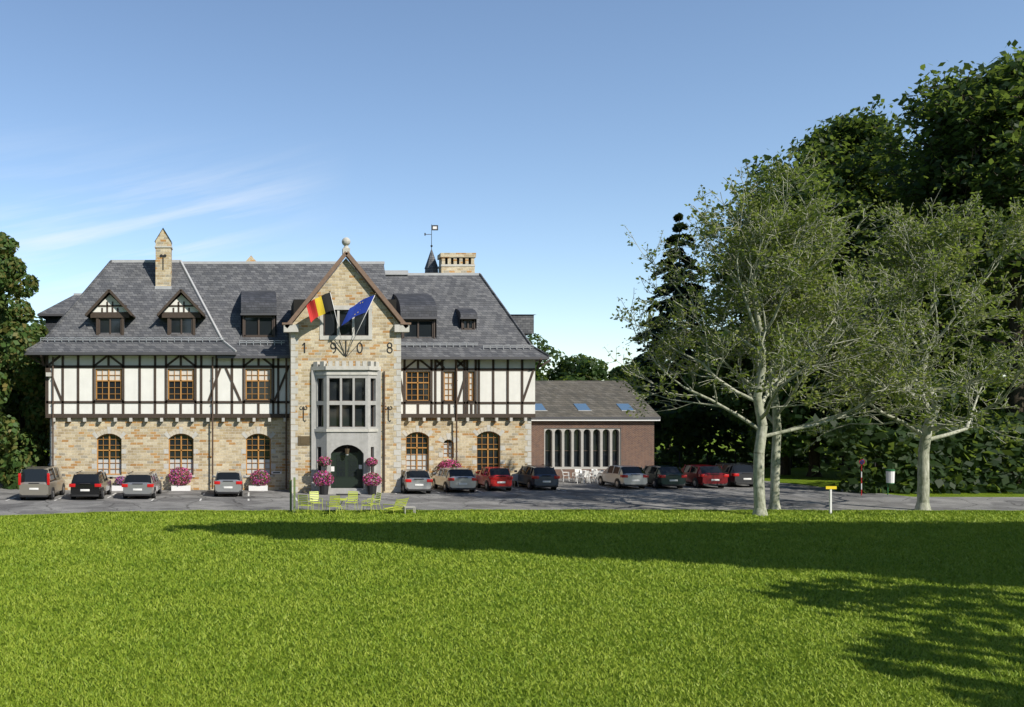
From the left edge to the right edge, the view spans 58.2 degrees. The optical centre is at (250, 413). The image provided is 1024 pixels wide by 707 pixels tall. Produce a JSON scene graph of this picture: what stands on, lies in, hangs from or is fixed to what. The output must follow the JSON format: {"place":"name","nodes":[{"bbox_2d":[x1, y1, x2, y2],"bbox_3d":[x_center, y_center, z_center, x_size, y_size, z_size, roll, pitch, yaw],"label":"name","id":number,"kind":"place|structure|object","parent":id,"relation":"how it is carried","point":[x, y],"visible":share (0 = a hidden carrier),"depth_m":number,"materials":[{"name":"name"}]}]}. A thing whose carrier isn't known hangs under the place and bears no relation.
{"place":"outdoors","nodes":[
{"label":"outdoors","id":0,"kind":"place"},
{"bbox_2d":[0,426,1023,706],"bbox_3d":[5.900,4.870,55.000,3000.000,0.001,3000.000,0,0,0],"label":"lawn ground","id":1,"kind":"structure","parent":0,"point":[802,478],"depth_m":20.79,"materials":[{"name":"green plant"}]},
{"bbox_2d":[0,231,49,489],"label":"tree","id":2,"kind":"object","parent":1,"relation":"on","point":[23,449],"visible":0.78,"depth_m":57.76,"materials":[{"name":"green plant"}]},
{"bbox_2d":[0,305,49,441],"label":"tree","id":3,"kind":"object","parent":1,"relation":"on","point":[11,407],"visible":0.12,"depth_m":76.06,"materials":[{"name":"green plant"}]},
{"bbox_2d":[290,477,295,511],"bbox_3d":[2.085,3.995,42.425,0.139,1.750,0.441,0,0,-34],"label":"green post","id":4,"kind":"object","parent":1,"relation":"on","point":[294,493],"visible":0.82,"depth_m":42.26,"materials":[{"name":"green"}]},
{"bbox_2d":[297,495,311,513],"bbox_3d":[2.639,4.384,41.665,0.565,0.976,0.621,0,0,25],"label":"yellow chair","id":5,"kind":"object","parent":1,"relation":"on","point":[301,502],"visible":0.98,"depth_m":41.49,"materials":[{"name":"yellow metal"}]},
{"bbox_2d":[326,496,339,514],"bbox_3d":[3.962,4.384,41.248,0.565,0.976,0.621,0,0,-14],"label":"yellow chair","id":6,"kind":"object","parent":1,"relation":"on","point":[334,504],"visible":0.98,"depth_m":41.03,"materials":[{"name":"yellow"}]},
{"bbox_2d":[334,498,346,512],"bbox_3d":[4.400,4.513,42.100,0.660,0.726,0.660,0,0,0],"label":"yellow table","id":7,"kind":"object","parent":1,"relation":"on","point":[341,502],"visible":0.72,"depth_m":42.10,"materials":[{"name":"yellow"}]},
{"bbox_2d":[360,494,374,514],"bbox_3d":[5.696,4.384,41.766,0.621,0.976,0.565,0,0,19],"label":"yellow chair","id":8,"kind":"object","parent":1,"relation":"on","point":[371,500],"visible":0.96,"depth_m":41.62,"materials":[{"name":"yellow metal"}]},
{"bbox_2d":[366,492,381,512],"bbox_3d":[6.100,4.384,42.469,0.621,0.976,0.565,0,0,-16],"label":"yellow chair","id":9,"kind":"object","parent":1,"relation":"on","point":[377,499],"visible":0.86,"depth_m":42.51,"materials":[{"name":"yellow metal"}]},
{"bbox_2d":[382,497,408,514],"bbox_3d":[7.072,4.460,41.857,0.830,0.827,1.163,0,0,42],"label":"lounge chair","id":10,"kind":"object","parent":1,"relation":"on","point":[397,502],"visible":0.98,"depth_m":41.67,"materials":[{"name":"yellow"}]},
{"bbox_2d":[403,506,415,512],"bbox_3d":[7.750,4.690,41.900,0.540,0.360,0.400,0,0,0],"label":"side table","id":11,"kind":"object","parent":1,"relation":"on","point":[405,507],"visible":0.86,"depth_m":41.84,"materials":[{"name":"metal"}]},
{"bbox_2d":[535,360,546,380],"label":"tree","id":12,"kind":"object","parent":1,"relation":"on","point":[537,375],"visible":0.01,"depth_m":105.97,"materials":[{"name":"green plant"}]},
{"bbox_2d":[526,333,598,380],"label":"tree","id":13,"kind":"object","parent":1,"relation":"on","point":[564,367],"visible":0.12,"depth_m":111.80,"materials":[{"name":"green plant"}]},
{"bbox_2d":[556,357,684,437],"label":"tree","id":14,"kind":"object","parent":1,"relation":"on","point":[592,372],"visible":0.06,"depth_m":103.41,"materials":[{"name":"green plant"}]},
{"bbox_2d":[606,357,734,448],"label":"tree","id":15,"kind":"object","parent":1,"relation":"on","point":[616,371],"visible":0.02,"depth_m":108.28,"materials":[{"name":"green plant"}]},
{"bbox_2d":[627,213,743,455],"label":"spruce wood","id":16,"kind":"object","parent":1,"relation":"on","point":[678,226],"visible":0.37,"depth_m":84.17,"materials":[{"name":"green plant"}]},
{"bbox_2d":[683,316,893,474],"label":"tree","id":17,"kind":"object","parent":1,"relation":"on","point":[741,403],"visible":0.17,"depth_m":66.88,"materials":[{"name":"green plant"}]},
{"bbox_2d":[604,142,974,515],"bbox_3d":[24.648,-3.603,40.855,14.113,17.146,11.946,0,0,-19],"label":"tree","id":18,"kind":"object","parent":1,"relation":"on","point":[811,226],"visible":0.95,"depth_m":40.21,"materials":[{"name":"green plant"}]},
{"bbox_2d":[654,452,959,467],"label":"fence","id":19,"kind":"object","parent":1,"relation":"on","point":[707,462],"visible":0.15,"depth_m":76.99,"materials":[{"name":"black"}]},
{"bbox_2d":[645,195,992,509],"bbox_3d":[26.925,-3.040,42.824,13.360,16.020,10.110,0,0,23],"label":"tree","id":20,"kind":"object","parent":1,"relation":"on","point":[774,420],"visible":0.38,"depth_m":41.86,"materials":[{"name":"green plant"}]},
{"bbox_2d":[654,402,1004,467],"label":"shrub leaves","id":21,"kind":"object","parent":1,"relation":"on","point":[691,413],"visible":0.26,"depth_m":78.50,"materials":[{"name":"green plant"}]},
{"bbox_2d":[825,486,836,513],"bbox_3d":[28.210,4.190,41.830,0.520,1.360,0.100,0,0,0],"label":"marker post","id":22,"kind":"object","parent":1,"relation":"on","point":[830,488],"visible":1,"depth_m":41.80,"materials":[{"name":"white paint"}]},
{"bbox_2d":[687,166,991,476],"bbox_3d":[44.647,-7.092,66.096,20.172,24.125,17.364,0,0,0],"label":"tree","id":23,"kind":"object","parent":1,"relation":"on","point":[848,203],"visible":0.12,"depth_m":63.52,"materials":[{"name":"green plant"}]},
{"bbox_2d":[733,94,1023,469],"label":"tree","id":24,"kind":"object","parent":1,"relation":"on","point":[841,138],"visible":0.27,"depth_m":72.12,"materials":[{"name":"green plant"}]},
{"bbox_2d":[786,289,1011,466],"bbox_3d":[46.597,-2.611,64.298,13.276,15.266,13.685,0,0,0],"label":"tree","id":25,"kind":"object","parent":1,"relation":"on","point":[881,418],"visible":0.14,"depth_m":60.70,"materials":[{"name":"green plant"}]},
{"bbox_2d":[779,183,1023,509],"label":"tree","id":26,"kind":"object","parent":1,"relation":"on","point":[897,247],"visible":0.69,"depth_m":42.11,"materials":[{"name":"green plant"}]},
{"bbox_2d":[795,409,1023,493],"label":"shrub leaves","id":27,"kind":"object","parent":1,"relation":"on","point":[898,443],"visible":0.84,"depth_m":52.84,"materials":[{"name":"green plant"}]},
{"bbox_2d":[819,40,1023,484],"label":"tall tree","id":28,"kind":"object","parent":1,"relation":"on","point":[974,129],"visible":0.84,"depth_m":59.23,"materials":[{"name":"green plant"}]},
{"bbox_2d":[939,284,1007,420],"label":"tree","id":29,"kind":"object","parent":1,"relation":"on","point":[993,390],"visible":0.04,"depth_m":86.32,"materials":[{"name":"green plant"}]},
{"bbox_2d":[943,336,1006,442],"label":"tree","id":30,"kind":"object","parent":1,"relation":"on","point":[994,413],"depth_m":95.18,"materials":[{"name":"green plant"}]},
{"bbox_2d":[940,265,1023,345],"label":"tree","id":31,"kind":"object","parent":1,"relation":"on","point":[982,270],"visible":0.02,"depth_m":74.96,"materials":[{"name":"green plant"}]},
{"bbox_2d":[0,463,1023,515],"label":"parking asphalt","id":32,"kind":"structure","parent":0,"point":[582,495],"depth_m":48.37,"materials":[{"name":"grey asphalt"}]},
{"bbox_2d":[18,465,64,499],"bbox_3d":[-12.100,3.958,50.282,2.210,1.910,4.435,0,0,0],"label":"beige van","id":33,"kind":"object","parent":32,"relation":"on","point":[41,481],"visible":0.98,"depth_m":48.24,"materials":[{"name":"beige paint"}]},
{"bbox_2d":[69,470,112,498],"bbox_3d":[-9.322,4.116,50.632,2.200,1.586,4.535,0,0,-1],"label":"black estate car","id":34,"kind":"object","parent":32,"relation":"on","point":[90,484],"visible":1,"depth_m":48.61,"materials":[{"name":"black paint"}]},
{"bbox_2d":[122,471,162,497],"bbox_3d":[-6.377,4.151,51.132,2.220,1.516,4.735,0,0,1],"label":"silver estate car","id":35,"kind":"object","parent":32,"relation":"on","point":[142,484],"visible":0.99,"depth_m":49.01,"materials":[{"name":"grey paint"}]},
{"bbox_2d":[212,471,245,495],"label":"car","id":36,"kind":"object","parent":32,"relation":"on","point":[228,482],"visible":1,"depth_m":50.23,"materials":[{"name":"grey paint"}]},
{"bbox_2d":[112,462,376,494],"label":"planters","id":37,"kind":"object","parent":32,"relation":"on","point":[371,490],"visible":0.84,"depth_m":54.45,"materials":[{"name":"white paint"}]},
{"bbox_2d":[114,476,124,485],"bbox_3d":[-8.188,4.261,54.601,0.889,0.650,0.571,0,0,0],"label":"flowering plant","id":38,"kind":"object","parent":37,"relation":"on","point":[118,481],"visible":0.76,"depth_m":54.49,"materials":[{"name":"pink plant"}]},
{"bbox_2d":[167,467,191,485],"bbox_3d":[-4.466,3.979,54.605,1.603,1.270,0.964,0,0,0],"label":"flowering plant","id":39,"kind":"object","parent":37,"relation":"on","point":[186,472],"visible":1,"depth_m":54.41,"materials":[{"name":"pink plant"}]},
{"bbox_2d":[249,470,270,485],"bbox_3d":[0.621,4.080,54.600,1.388,1.094,0.828,0,0,0],"label":"flowering plant","id":40,"kind":"object","parent":37,"relation":"on","point":[255,480],"visible":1,"depth_m":54.43,"materials":[{"name":"pink plant"}]},
{"bbox_2d":[312,470,333,485],"bbox_3d":[4.393,3.922,51.958,1.348,1.070,0.855,0,0,0],"label":"flowering plant","id":41,"kind":"object","parent":37,"relation":"on","point":[321,474],"visible":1,"depth_m":51.77,"materials":[{"name":"pink plant"}]},
{"bbox_2d":[317,456,331,466],"bbox_3d":[4.475,2.873,51.994,0.941,0.634,0.589,0,0,0],"label":"flower basket","id":42,"kind":"object","parent":37,"relation":"on","point":[323,459],"visible":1,"depth_m":51.87,"materials":[{"name":"pink plant"}]},
{"bbox_2d":[365,457,377,466],"bbox_3d":[7.322,2.903,51.983,0.807,0.635,0.518,0,0,0],"label":"flower basket","id":43,"kind":"object","parent":37,"relation":"on","point":[368,461],"visible":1,"depth_m":51.88,"materials":[{"name":"pink plant"}]},
{"bbox_2d":[362,472,381,485],"bbox_3d":[7.364,3.980,51.951,1.197,0.985,0.788,0,0,0],"label":"flowering plant","id":44,"kind":"object","parent":37,"relation":"on","point":[374,480],"visible":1,"depth_m":51.77,"materials":[{"name":"pink plant"}]},
{"bbox_2d":[45,237,534,494],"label":"facade","id":45,"kind":"structure","parent":32,"relation":"on","point":[307,404],"depth_m":54.82,"materials":[{"name":"beige stone"}]},
{"bbox_2d":[23,224,550,368],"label":"roof","id":46,"kind":"structure","parent":45,"relation":"attached to","point":[163,303],"depth_m":58.16,"materials":[{"name":"grey tile"}]},
{"bbox_2d":[307,291,343,349],"bbox_3d":[4.718,-5.651,52.180,2.712,3.558,0.676,0,0,-26],"label":"flag","id":47,"kind":"object","parent":45,"relation":"on","point":[319,306],"visible":1,"depth_m":51.99,"materials":[{"name":"multicoloured fabric"}]},
{"bbox_2d":[341,293,375,350],"bbox_3d":[6.462,-5.575,52.008,1.976,3.409,1.207,0,0,36],"label":"flag","id":48,"kind":"object","parent":45,"relation":"on","point":[361,307],"visible":1,"depth_m":51.99,"materials":[{"name":"blue fabric"}]},
{"bbox_2d":[437,459,461,469],"bbox_3d":[13.449,3.584,58.098,1.636,1.090,1.017,0,0,0],"label":"flowering plant","id":49,"kind":"object","parent":45,"relation":"on","point":[447,462],"visible":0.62,"depth_m":57.86,"materials":[{"name":"pink plant"}]},
{"bbox_2d":[309,491,322,507],"bbox_3d":[3.273,4.384,42.948,0.565,0.976,0.621,0,0,-17],"label":"yellow chair","id":50,"kind":"object","parent":32,"relation":"on","point":[317,497],"visible":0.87,"depth_m":43.14,"materials":[{"name":"yellow metal"}]},
{"bbox_2d":[344,491,357,509],"bbox_3d":[5.051,4.384,42.989,0.565,0.976,0.621,0,0,23],"label":"yellow chair","id":51,"kind":"object","parent":32,"relation":"on","point":[352,497],"visible":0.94,"depth_m":43.16,"materials":[{"name":"yellow metal"}]},
{"bbox_2d":[6,482,807,500],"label":"parking markings","id":52,"kind":"object","parent":32,"relation":"on","point":[296,498],"visible":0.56,"depth_m":51.93,"materials":[{"name":"paint"}]},
{"bbox_2d":[401,469,432,493],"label":"silver hatchback car","id":53,"kind":"object","parent":32,"relation":"on","point":[416,480],"visible":0.81,"depth_m":52.13,"materials":[{"name":"grey paint"}]},
{"bbox_2d":[432,467,476,491],"bbox_3d":[12.943,4.154,54.930,2.200,1.509,4.335,0,0,-3],"label":"car","id":54,"kind":"object","parent":32,"relation":"on","point":[458,478],"visible":1,"depth_m":53.13,"materials":[{"name":"grey paint"}]},
{"bbox_2d":[476,467,512,490],"bbox_3d":[15.715,4.154,55.732,1.900,1.509,3.535,0,0,-1],"label":"red hatchback car","id":55,"kind":"object","parent":32,"relation":"on","point":[488,478],"visible":0.96,"depth_m":54.30,"materials":[{"name":"red paint"}]},
{"bbox_2d":[512,474,518,486],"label":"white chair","id":56,"kind":"object","parent":32,"relation":"on","point":[515,477],"visible":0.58,"depth_m":57.23,"materials":[{"name":"white plastic"}]},
{"bbox_2d":[512,464,559,489],"bbox_3d":[18.696,4.116,56.680,2.120,1.586,4.235,0,0,-3],"label":"car","id":57,"kind":"object","parent":32,"relation":"on","point":[532,476],"visible":0.95,"depth_m":54.92,"materials":[{"name":"blue paint"}]},
{"bbox_2d":[561,469,569,481],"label":"white chair","id":58,"kind":"object","parent":32,"relation":"on","point":[568,475],"visible":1,"depth_m":61.77,"materials":[{"name":"white plastic"}]},
{"bbox_2d":[575,471,585,483],"bbox_3d":[23.155,4.437,60.404,0.610,0.875,0.540,0,0,2],"label":"white chair","id":59,"kind":"object","parent":32,"relation":"on","point":[582,475],"visible":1,"depth_m":60.29,"materials":[{"name":"white plastic"}]},
{"bbox_2d":[578,471,588,482],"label":"white chair","id":60,"kind":"object","parent":32,"relation":"on","point":[586,474],"visible":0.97,"depth_m":60.73,"materials":[{"name":"white plastic"}]},
{"bbox_2d":[580,470,589,482],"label":"white chair","id":61,"kind":"object","parent":32,"relation":"on","point":[586,477],"visible":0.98,"depth_m":60.90,"materials":[{"name":"white plastic"}]},
{"bbox_2d":[590,471,599,482],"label":"white chair","id":62,"kind":"object","parent":32,"relation":"on","point":[594,474],"visible":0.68,"depth_m":60.66,"materials":[{"name":"white plastic"}]},
{"bbox_2d":[596,465,648,488],"bbox_3d":[24.740,4.154,57.407,2.120,1.509,4.085,0,0,-2],"label":"silver hatchback car","id":63,"kind":"object","parent":32,"relation":"on","point":[618,476],"visible":1,"depth_m":55.88,"materials":[{"name":"grey paint"}]},
{"bbox_2d":[643,465,686,488],"bbox_3d":[27.300,4.164,57.583,2.150,1.489,4.235,0,0,0],"label":"car","id":64,"kind":"object","parent":32,"relation":"on","point":[663,475],"visible":0.8,"depth_m":55.83,"materials":[{"name":"teal paint"}]},
{"bbox_2d":[681,465,728,487],"bbox_3d":[30.200,4.154,58.032,2.200,1.509,4.335,0,0,0],"label":"dark red hatchback","id":65,"kind":"object","parent":32,"relation":"on","point":[705,475],"visible":0.74,"depth_m":56.24,"materials":[{"name":"red paint"}]},
{"bbox_2d":[715,462,752,486],"bbox_3d":[32.800,4.116,58.932,2.200,1.586,4.335,0,0,0],"label":"grey estate car","id":66,"kind":"object","parent":32,"relation":"on","point":[740,474],"visible":0.56,"depth_m":57.05,"materials":[{"name":"grey paint"}]},
{"bbox_2d":[859,459,864,494],"bbox_3d":[36.500,3.786,51.379,0.340,2.167,0.098,0,0,0],"label":"no parking sign","id":67,"kind":"object","parent":32,"relation":"on","point":[861,462],"visible":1,"depth_m":51.38,"materials":[{"name":"red metal"}]},
{"bbox_2d":[886,469,894,494],"bbox_3d":[38.300,4.095,51.500,0.460,1.550,0.460,0,0,0],"label":"litter bin","id":68,"kind":"object","parent":32,"relation":"on","point":[890,476],"visible":1,"depth_m":51.36,"materials":[{"name":"white metal"}]},
{"bbox_2d":[0,0,1023,411],"label":"sky","id":69,"kind":"structure","parent":0,"point":[529,132],"materials":[{"name":"blue"}]},
{"bbox_2d":[531,381,660,477],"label":"annex building","id":70,"kind":"structure","parent":0,"point":[586,425],"depth_m":65.29,"materials":[{"name":"brick"}]}
]}

